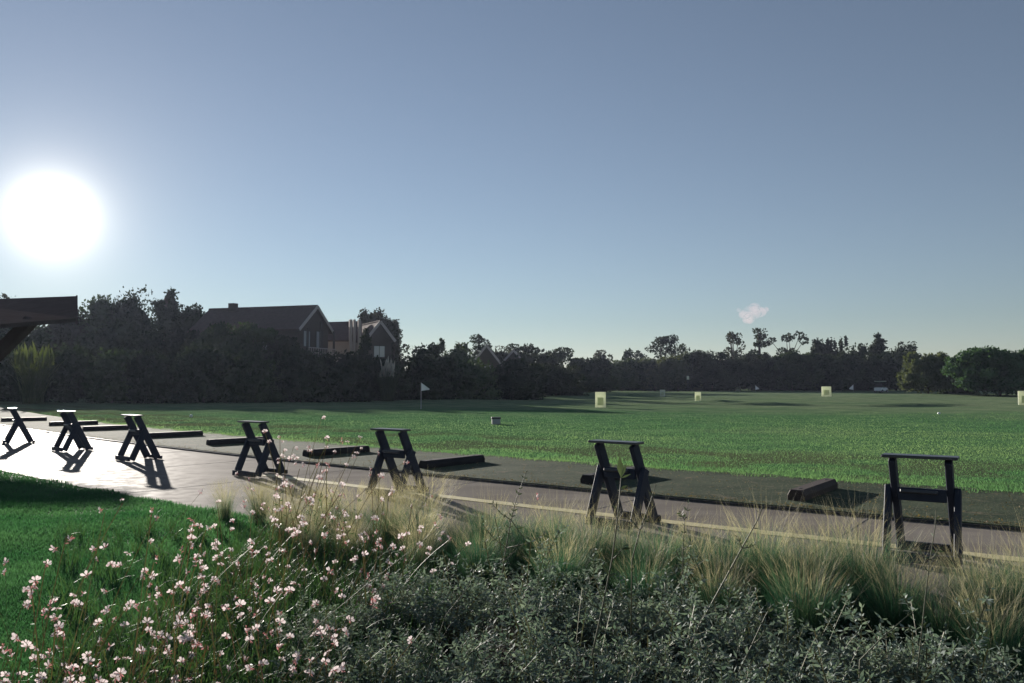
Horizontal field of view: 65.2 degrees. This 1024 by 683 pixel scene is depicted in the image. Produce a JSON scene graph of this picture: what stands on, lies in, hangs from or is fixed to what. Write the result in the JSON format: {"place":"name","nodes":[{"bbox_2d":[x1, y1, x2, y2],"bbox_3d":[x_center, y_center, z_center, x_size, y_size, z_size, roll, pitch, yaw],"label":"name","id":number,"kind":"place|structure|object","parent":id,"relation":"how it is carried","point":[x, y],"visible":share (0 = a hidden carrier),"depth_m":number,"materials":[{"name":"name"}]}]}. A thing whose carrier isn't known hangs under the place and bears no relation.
{"place":"outdoors","nodes":[
{"label":"outdoors","id":0,"kind":"place"},
{"bbox_2d":[0,469,306,682],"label":"lawn","id":1,"kind":"structure","parent":0,"point":[95,513],"depth_m":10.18,"materials":[{"name":"plant"}]},
{"bbox_2d":[56,527,1023,682],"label":"garden bed","id":2,"kind":"object","parent":1,"relation":"on","point":[573,627],"depth_m":4.97,"materials":[{"name":"soil"}]},
{"bbox_2d":[0,535,73,682],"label":"gaura plant","id":3,"kind":"object","parent":2,"relation":"on","point":[2,674],"visible":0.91,"depth_m":3.60,"materials":[{"name":"green plant"}]},
{"bbox_2d":[0,592,134,682],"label":"gaura plant","id":4,"kind":"object","parent":2,"relation":"on","point":[15,637],"visible":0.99,"depth_m":3.15,"materials":[{"name":"green plant"}]},
{"bbox_2d":[0,582,193,682],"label":"gaura plant","id":5,"kind":"object","parent":2,"relation":"on","point":[186,638],"visible":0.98,"depth_m":3.10,"materials":[{"name":"green plant"}]},
{"bbox_2d":[0,489,202,682],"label":"gaura plant","id":6,"kind":"object","parent":2,"relation":"on","point":[54,615],"visible":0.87,"depth_m":3.85,"materials":[{"name":"green plant"}]},
{"bbox_2d":[64,507,254,682],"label":"gaura plant","id":7,"kind":"object","parent":2,"relation":"on","point":[139,610],"visible":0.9,"depth_m":3.65,"materials":[{"name":"green plant"}]},
{"bbox_2d":[101,499,246,682],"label":"gaura plant","id":8,"kind":"object","parent":2,"relation":"on","point":[112,563],"visible":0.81,"depth_m":3.85,"materials":[{"name":"green plant"}]},
{"bbox_2d":[93,576,282,682],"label":"gaura plant","id":9,"kind":"object","parent":2,"relation":"on","point":[177,679],"visible":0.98,"depth_m":3.31,"materials":[{"name":"green plant"}]},
{"bbox_2d":[148,462,319,653],"bbox_3d":[-1.650,1.273,4.779,0.889,1.108,0.759,0,-3,0],"label":"gaura plant","id":10,"kind":"object","parent":2,"relation":"on","point":[263,577],"visible":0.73,"depth_m":4.75,"materials":[{"name":"green plant"}]},
{"bbox_2d":[26,510,458,682],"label":"flowering plant","id":11,"kind":"object","parent":2,"relation":"on","point":[239,625],"visible":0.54,"depth_m":5.22,"materials":[{"name":"green plant"}]},
{"bbox_2d":[173,518,316,682],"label":"gaura plant","id":12,"kind":"object","parent":2,"relation":"on","point":[243,602],"visible":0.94,"depth_m":3.76,"materials":[{"name":"green plant"}]},
{"bbox_2d":[179,481,314,621],"bbox_3d":[-1.710,1.391,5.282,0.860,0.926,1.011,0,-3,0],"label":"gaura plant","id":13,"kind":"object","parent":2,"relation":"on","point":[286,529],"visible":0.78,"depth_m":5.21,"materials":[{"name":"green plant"}]},
{"bbox_2d":[155,482,345,657],"bbox_3d":[-1.460,1.324,4.589,0.923,0.986,0.614,0,-3,0],"label":"gaura plant","id":14,"kind":"object","parent":2,"relation":"on","point":[268,560],"visible":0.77,"depth_m":4.61,"materials":[{"name":"green plant"}]},
{"bbox_2d":[244,586,392,674],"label":"silver shrub","id":15,"kind":"object","parent":2,"relation":"on","point":[369,613],"visible":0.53,"depth_m":4.46,"materials":[{"name":"green plant"}]},
{"bbox_2d":[235,416,408,583],"bbox_3d":[-1.511,1.242,6.116,1.345,1.313,0.873,-3,-4,43],"label":"gaura plant","id":16,"kind":"object","parent":2,"relation":"on","point":[288,503],"visible":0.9,"depth_m":6.10,"materials":[{"name":"green plant"}]},
{"bbox_2d":[247,533,405,682],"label":"gaura plant","id":17,"kind":"object","parent":2,"relation":"on","point":[284,621],"visible":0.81,"depth_m":3.90,"materials":[{"name":"green plant"}]},
{"bbox_2d":[264,462,394,611],"bbox_3d":[-1.293,1.340,5.591,0.836,1.061,1.001,0,-3,0],"label":"gaura plant","id":18,"kind":"object","parent":2,"relation":"on","point":[325,534],"visible":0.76,"depth_m":5.47,"materials":[{"name":"green plant"}]},
{"bbox_2d":[263,607,470,682],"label":"silver shrub","id":19,"kind":"object","parent":2,"relation":"on","point":[370,652],"visible":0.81,"depth_m":3.81,"materials":[{"name":"green plant"}]},
{"bbox_2d":[302,549,465,647],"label":"silver shrub","id":20,"kind":"object","parent":2,"relation":"on","point":[381,590],"visible":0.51,"depth_m":4.80,"materials":[{"name":"green plant"}]},
{"bbox_2d":[339,474,436,546],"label":"feather grass","id":21,"kind":"object","parent":2,"relation":"on","point":[391,522],"depth_m":7.58,"materials":[{"name":"beige plant"}]},
{"bbox_2d":[376,503,458,575],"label":"feather grass","id":22,"kind":"object","parent":2,"relation":"on","point":[417,553],"depth_m":6.44,"materials":[{"name":"green plant"}]},
{"bbox_2d":[380,468,467,549],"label":"feather grass","id":23,"kind":"object","parent":2,"relation":"on","point":[423,512],"depth_m":7.51,"materials":[{"name":"beige plant"}]},
{"bbox_2d":[355,616,499,682],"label":"silver shrub","id":24,"kind":"object","parent":2,"relation":"on","point":[419,670],"visible":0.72,"depth_m":3.70,"materials":[{"name":"green plant"}]},
{"bbox_2d":[376,546,535,655],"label":"silver shrub","id":25,"kind":"object","parent":2,"relation":"on","point":[421,614],"visible":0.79,"depth_m":4.74,"materials":[{"name":"green plant"}]},
{"bbox_2d":[425,502,486,567],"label":"feather grass","id":26,"kind":"object","parent":2,"relation":"on","point":[446,542],"depth_m":6.83,"materials":[{"name":"plant"}]},
{"bbox_2d":[434,478,531,596],"bbox_3d":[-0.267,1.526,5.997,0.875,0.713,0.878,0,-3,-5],"label":"feather grass","id":27,"kind":"object","parent":2,"relation":"on","point":[475,555],"depth_m":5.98,"materials":[{"name":"green plant"}]},
{"bbox_2d":[408,515,620,649],"bbox_3d":[0.025,1.471,4.925,1.316,0.688,1.335,0,-3,1],"label":"silver shrub","id":28,"kind":"object","parent":2,"relation":"on","point":[489,599],"visible":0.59,"depth_m":4.88,"materials":[{"name":"green plant"}]},
{"bbox_2d":[417,605,625,682],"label":"silver shrub","id":29,"kind":"object","parent":2,"relation":"on","point":[479,651],"visible":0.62,"depth_m":3.77,"materials":[{"name":"green plant"}]},
{"bbox_2d":[479,486,570,577],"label":"feather grass","id":30,"kind":"object","parent":2,"relation":"on","point":[521,552],"depth_m":6.51,"materials":[{"name":"green plant"}]},
{"bbox_2d":[506,480,600,573],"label":"feather grass","id":31,"kind":"object","parent":2,"relation":"on","point":[550,527],"depth_m":6.55,"materials":[{"name":"beige plant"}]},
{"bbox_2d":[511,504,609,610],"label":"feather grass","id":32,"kind":"object","parent":2,"relation":"on","point":[565,558],"depth_m":5.57,"materials":[{"name":"green plant"}]},
{"bbox_2d":[428,570,710,682],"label":"silver shrub","id":33,"kind":"object","parent":2,"relation":"on","point":[606,676],"visible":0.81,"depth_m":3.72,"materials":[{"name":"green plant"}]},
{"bbox_2d":[497,558,664,654],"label":"silver shrub","id":34,"kind":"object","parent":2,"relation":"on","point":[579,613],"visible":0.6,"depth_m":4.70,"materials":[{"name":"green plant"}]},
{"bbox_2d":[540,485,649,591],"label":"feather grass","id":35,"kind":"object","parent":2,"relation":"on","point":[593,537],"depth_m":6.07,"materials":[{"name":"plant"}]},
{"bbox_2d":[540,624,732,682],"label":"silver shrub","id":36,"kind":"object","parent":2,"relation":"on","point":[607,646],"visible":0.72,"depth_m":3.61,"materials":[{"name":"green plant"}]},
{"bbox_2d":[583,519,696,626],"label":"feather grass","id":37,"kind":"object","parent":2,"relation":"on","point":[645,581],"depth_m":5.22,"materials":[{"name":"green plant"}]},
{"bbox_2d":[550,551,755,665],"bbox_3d":[0.870,1.507,4.529,0.992,0.578,1.146,-2,-4,30],"label":"silver shrub","id":38,"kind":"object","parent":2,"relation":"on","point":[635,627],"visible":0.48,"depth_m":4.42,"materials":[{"name":"green plant"}]},
{"bbox_2d":[607,494,718,600],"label":"feather grass","id":39,"kind":"object","parent":2,"relation":"on","point":[649,554],"depth_m":5.78,"materials":[{"name":"plant"}]},
{"bbox_2d":[642,502,741,599],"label":"feather grass","id":40,"kind":"object","parent":2,"relation":"on","point":[686,549],"depth_m":5.84,"materials":[{"name":"plant"}]},
{"bbox_2d":[599,547,810,678],"bbox_3d":[0.997,1.502,4.423,1.172,0.574,1.160,-3,-4,42],"label":"silver shrub","id":41,"kind":"object","parent":2,"relation":"on","point":[686,618],"visible":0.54,"depth_m":4.28,"materials":[{"name":"green plant"}]},
{"bbox_2d":[621,598,809,682],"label":"silver shrub","id":42,"kind":"object","parent":2,"relation":"on","point":[695,662],"visible":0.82,"depth_m":3.60,"materials":[{"name":"green plant"}]},
{"bbox_2d":[659,503,786,637],"bbox_3d":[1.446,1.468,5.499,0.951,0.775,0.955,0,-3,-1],"label":"feather grass","id":43,"kind":"object","parent":2,"relation":"on","point":[712,551],"depth_m":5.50,"materials":[{"name":"plant"}]},
{"bbox_2d":[637,622,873,682],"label":"silver shrub","id":44,"kind":"object","parent":2,"relation":"on","point":[781,677],"visible":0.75,"depth_m":3.43,"materials":[{"name":"green plant"}]},
{"bbox_2d":[697,485,823,614],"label":"feather grass","id":45,"kind":"object","parent":2,"relation":"on","point":[759,545],"depth_m":5.51,"materials":[{"name":"plant"}]},
{"bbox_2d":[674,577,879,682],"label":"silver shrub","id":46,"kind":"object","parent":2,"relation":"on","point":[803,630],"visible":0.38,"depth_m":3.95,"materials":[{"name":"green plant"}]},
{"bbox_2d":[726,513,880,657],"bbox_3d":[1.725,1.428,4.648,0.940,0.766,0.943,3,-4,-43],"label":"feather grass","id":47,"kind":"object","parent":2,"relation":"on","point":[809,611],"depth_m":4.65,"materials":[{"name":"green plant"}]},
{"bbox_2d":[764,498,894,624],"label":"feather grass","id":48,"kind":"object","parent":2,"relation":"on","point":[829,556],"depth_m":5.25,"materials":[{"name":"green plant"}]},
{"bbox_2d":[740,609,936,682],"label":"silver shrub","id":49,"kind":"object","parent":2,"relation":"on","point":[896,653],"visible":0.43,"depth_m":3.76,"materials":[{"name":"green plant"}]},
{"bbox_2d":[726,605,968,682],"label":"silver shrub","id":50,"kind":"object","parent":2,"relation":"on","point":[823,666],"visible":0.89,"depth_m":3.24,"materials":[{"name":"green plant"}]},
{"bbox_2d":[792,486,953,627],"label":"feather grass","id":51,"kind":"object","parent":2,"relation":"on","point":[878,564],"depth_m":5.23,"materials":[{"name":"plant"}]},
{"bbox_2d":[766,586,1023,682],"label":"silver shrub","id":52,"kind":"object","parent":2,"relation":"on","point":[952,650],"visible":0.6,"depth_m":3.68,"materials":[{"name":"green plant"}]},
{"bbox_2d":[836,521,971,656],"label":"feather grass","id":53,"kind":"object","parent":2,"relation":"on","point":[885,605],"depth_m":4.68,"materials":[{"name":"green plant"}]},
{"bbox_2d":[881,541,1018,670],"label":"feather grass","id":54,"kind":"object","parent":2,"relation":"on","point":[932,619],"depth_m":4.42,"materials":[{"name":"green plant"}]},
{"bbox_2d":[877,622,1023,682],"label":"silver shrub","id":55,"kind":"object","parent":2,"relation":"on","point":[980,677],"visible":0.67,"depth_m":3.61,"materials":[{"name":"green plant"}]},
{"bbox_2d":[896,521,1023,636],"bbox_3d":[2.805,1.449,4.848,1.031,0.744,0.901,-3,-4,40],"label":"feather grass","id":56,"kind":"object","parent":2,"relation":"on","point":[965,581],"depth_m":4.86,"materials":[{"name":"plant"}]},
{"bbox_2d":[912,520,1023,681],"bbox_3d":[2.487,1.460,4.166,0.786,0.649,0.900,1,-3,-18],"label":"feather grass","id":57,"kind":"object","parent":2,"relation":"on","point":[998,639],"depth_m":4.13,"materials":[{"name":"green plant"}]},
{"bbox_2d":[188,303,335,356],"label":"gabled house","id":58,"kind":"structure","parent":0,"point":[309,327],"depth_m":96.75,"materials":[{"name":"tile"}]},
{"bbox_2d":[328,319,395,361],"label":"gabled house","id":59,"kind":"structure","parent":0,"point":[349,333],"depth_m":103.04,"materials":[{"name":"tile"}]},
{"bbox_2d":[0,389,1023,682],"bbox_3d":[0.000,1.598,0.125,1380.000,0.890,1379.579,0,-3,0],"label":"ground","id":60,"kind":"structure","parent":0,"point":[793,405],"depth_m":33.28,"materials":[{"name":"green plant"}]},
{"bbox_2d":[0,352,53,401],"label":"hedge bush","id":61,"kind":"object","parent":60,"relation":"on","point":[10,390],"visible":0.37,"depth_m":70.58,"materials":[{"name":"green plant"}]},
{"bbox_2d":[11,341,66,403],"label":"pampas grass","id":62,"kind":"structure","parent":60,"relation":"on","point":[34,385],"depth_m":65.53,"materials":[{"name":"green plant"}]},
{"bbox_2d":[35,342,95,402],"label":"hedge bush","id":63,"kind":"object","parent":60,"relation":"on","point":[68,379],"visible":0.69,"depth_m":70.99,"materials":[{"name":"green plant"}]},
{"bbox_2d":[35,308,96,356],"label":"broadleaf tree","id":64,"kind":"object","parent":60,"relation":"on","point":[66,333],"visible":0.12,"depth_m":114.15,"materials":[{"name":"green plant"}]},
{"bbox_2d":[73,294,116,336],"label":"broadleaf tree","id":65,"kind":"object","parent":60,"relation":"on","point":[99,309],"visible":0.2,"depth_m":116.24,"materials":[{"name":"green plant"}]},
{"bbox_2d":[80,347,141,402],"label":"hedge bush","id":66,"kind":"object","parent":60,"relation":"on","point":[103,383],"visible":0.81,"depth_m":69.66,"materials":[{"name":"green plant"}]},
{"bbox_2d":[69,319,159,392],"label":"broadleaf tree","id":67,"kind":"object","parent":60,"relation":"on","point":[118,335],"visible":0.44,"depth_m":96.07,"materials":[{"name":"green plant"}]},
{"bbox_2d":[107,284,154,337],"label":"broadleaf tree","id":68,"kind":"object","parent":60,"relation":"on","point":[129,309],"visible":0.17,"depth_m":117.43,"materials":[{"name":"green plant"}]},
{"bbox_2d":[118,351,187,403],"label":"hedge bush","id":69,"kind":"object","parent":60,"relation":"on","point":[151,375],"visible":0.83,"depth_m":68.86,"materials":[{"name":"green plant"}]},
{"bbox_2d":[144,286,180,355],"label":"conifer tree","id":70,"kind":"object","parent":60,"relation":"on","point":[167,305],"visible":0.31,"depth_m":115.26,"materials":[{"name":"green plant"}]},
{"bbox_2d":[159,302,205,386],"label":"broadleaf tree","id":71,"kind":"object","parent":60,"relation":"on","point":[185,321],"visible":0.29,"depth_m":106.57,"materials":[{"name":"green plant"}]},
{"bbox_2d":[165,344,237,403],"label":"hedge bush","id":72,"kind":"object","parent":60,"relation":"on","point":[199,369],"visible":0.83,"depth_m":68.65,"materials":[{"name":"green plant"}]},
{"bbox_2d":[189,321,279,367],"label":"broadleaf tree","id":73,"kind":"object","parent":60,"relation":"on","point":[249,336],"visible":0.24,"depth_m":82.53,"materials":[{"name":"green plant"}]},
{"bbox_2d":[213,349,288,402],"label":"hedge bush","id":74,"kind":"object","parent":60,"relation":"on","point":[249,377],"visible":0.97,"depth_m":68.64,"materials":[{"name":"green plant"}]},
{"bbox_2d":[271,344,335,402],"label":"hedge bush","id":75,"kind":"object","parent":60,"relation":"on","point":[302,372],"visible":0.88,"depth_m":70.70,"materials":[{"name":"green plant"}]},
{"bbox_2d":[315,349,375,401],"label":"hedge bush","id":76,"kind":"object","parent":60,"relation":"on","point":[348,380],"visible":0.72,"depth_m":73.24,"materials":[{"name":"green plant"}]},
{"bbox_2d":[359,355,415,400],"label":"hedge bush","id":77,"kind":"object","parent":60,"relation":"on","point":[403,389],"visible":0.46,"depth_m":77.07,"materials":[{"name":"green plant"}]},
{"bbox_2d":[404,354,463,399],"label":"hedge bush","id":78,"kind":"object","parent":60,"relation":"on","point":[433,374],"visible":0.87,"depth_m":78.68,"materials":[{"name":"green plant"}]},
{"bbox_2d":[442,357,503,399],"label":"hedge bush","id":79,"kind":"object","parent":60,"relation":"on","point":[473,382],"visible":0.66,"depth_m":82.84,"materials":[{"name":"green plant"}]},
{"bbox_2d":[0,424,1023,531],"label":"strip kerb","id":80,"kind":"structure","parent":60,"relation":"on","point":[790,509],"depth_m":10.90,"materials":[{"name":"concrete"}]},
{"bbox_2d":[0,407,1023,527],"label":"tee strip","id":81,"kind":"object","parent":60,"relation":"on","point":[552,472],"visible":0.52,"depth_m":12.66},
{"bbox_2d":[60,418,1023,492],"bbox_3d":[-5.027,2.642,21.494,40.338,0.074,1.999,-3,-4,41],"label":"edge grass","id":82,"kind":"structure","parent":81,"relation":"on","point":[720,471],"depth_m":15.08,"materials":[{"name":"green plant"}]},
{"bbox_2d":[485,358,551,399],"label":"hedge bush","id":83,"kind":"object","parent":60,"relation":"on","point":[518,380],"visible":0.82,"depth_m":88.51,"materials":[{"name":"green plant"}]},
{"bbox_2d":[539,363,590,395],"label":"hedge bush","id":84,"kind":"object","parent":60,"relation":"on","point":[558,381],"visible":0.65,"depth_m":98.74,"materials":[{"name":"green plant"}]},
{"bbox_2d":[565,356,617,392],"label":"broadleaf tree","id":85,"kind":"object","parent":60,"relation":"on","point":[596,372],"visible":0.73,"depth_m":138.22,"materials":[{"name":"green plant"}]},
{"bbox_2d":[607,358,647,390],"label":"broadleaf tree","id":86,"kind":"object","parent":60,"relation":"on","point":[621,371],"visible":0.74,"depth_m":153.20,"materials":[{"name":"green plant"}]},
{"bbox_2d":[652,351,702,390],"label":"broadleaf tree","id":87,"kind":"object","parent":60,"relation":"on","point":[673,371],"visible":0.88,"depth_m":149.87,"materials":[{"name":"green plant"}]},
{"bbox_2d":[681,350,743,390],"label":"broadleaf tree","id":88,"kind":"object","parent":60,"relation":"on","point":[711,371],"visible":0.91,"depth_m":147.39,"materials":[{"name":"green plant"}]},
{"bbox_2d":[729,351,786,390],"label":"broadleaf tree","id":89,"kind":"object","parent":60,"relation":"on","point":[753,371],"visible":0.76,"depth_m":146.97,"materials":[{"name":"green plant"}]},
{"bbox_2d":[764,349,825,390],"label":"broadleaf tree","id":90,"kind":"object","parent":60,"relation":"on","point":[797,366],"visible":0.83,"depth_m":147.23,"materials":[{"name":"green plant"}]},
{"bbox_2d":[798,350,865,390],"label":"broadleaf tree","id":91,"kind":"object","parent":60,"relation":"on","point":[840,375],"visible":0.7,"depth_m":147.29,"materials":[{"name":"green plant"}]},
{"bbox_2d":[844,353,900,390],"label":"broadleaf tree","id":92,"kind":"object","parent":60,"relation":"on","point":[877,367],"visible":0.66,"depth_m":149.25,"materials":[{"name":"green plant"}]},
{"bbox_2d":[896,351,959,393],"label":"round tree","id":93,"kind":"object","parent":60,"relation":"on","point":[925,371],"visible":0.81,"depth_m":106.53,"materials":[{"name":"green plant"}]},
{"bbox_2d":[940,345,1023,395],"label":"round broadleaf tree","id":94,"kind":"object","parent":60,"relation":"on","point":[988,367],"visible":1,"depth_m":97.18,"materials":[{"name":"leaf"},{"name":"bark"}]},
{"bbox_2d":[0,426,1023,624],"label":"path","id":95,"kind":"structure","parent":0,"point":[139,478],"depth_m":11.38,"materials":[{"name":"concrete"}]},
{"bbox_2d":[0,295,77,361],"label":"wooden shelter","id":96,"kind":"object","parent":95,"relation":"on","point":[23,317],"visible":1,"depth_m":31.54,"materials":[{"name":"brown wood"}]},
{"bbox_2d":[52,411,92,451],"bbox_3d":[-10.380,2.107,18.925,0.616,0.933,0.717,-3,-4,41],"label":"bag stand","id":97,"kind":"object","parent":95,"relation":"on","point":[72,426],"visible":1,"depth_m":18.84,"materials":[{"name":"paint"}]},
{"bbox_2d":[115,414,161,460],"bbox_3d":[-7.738,1.985,16.626,0.616,0.933,0.718,-3,-4,40],"label":"bag stand","id":98,"kind":"object","parent":95,"relation":"on","point":[141,434],"visible":1,"depth_m":16.55,"materials":[{"name":"paint"}]},
{"bbox_2d":[232,420,287,477],"bbox_3d":[-4.338,1.837,13.831,0.616,0.933,0.718,-2,-4,34],"label":"bag stand","id":99,"kind":"object","parent":95,"relation":"on","point":[253,442],"visible":0.97,"depth_m":13.75,"materials":[{"name":"paint"}]},
{"bbox_2d":[365,428,428,496],"bbox_3d":[-1.633,1.713,11.496,0.616,0.933,0.718,-2,-4,35],"label":"bag stand","id":100,"kind":"object","parent":95,"relation":"on","point":[387,454],"visible":0.73,"depth_m":11.43,"materials":[{"name":"paint"}]},
{"bbox_2d":[584,439,660,529],"bbox_3d":[1.262,1.582,9.027,0.616,0.933,0.718,-2,-4,38],"label":"bag stand","id":101,"kind":"object","parent":95,"relation":"on","point":[606,472],"visible":0.86,"depth_m":8.96,"materials":[{"name":"paint"}]},
{"bbox_2d":[262,474,1023,561],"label":"path line","id":102,"kind":"object","parent":95,"relation":"on","point":[607,514],"visible":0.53,"depth_m":9.25,"materials":[{"name":"yellow paint"}]},
{"bbox_2d":[881,453,962,567],"bbox_3d":[3.732,1.488,7.259,0.616,0.933,0.717,-2,-4,33],"label":"bag stand","id":103,"kind":"object","parent":95,"relation":"on","point":[895,493],"visible":0.86,"depth_m":7.15,"materials":[{"name":"paint"}]},
{"bbox_2d":[0,0,1023,384],"label":"sky","id":104,"kind":"structure","parent":0,"point":[586,177],"materials":[{"name":"blue"}]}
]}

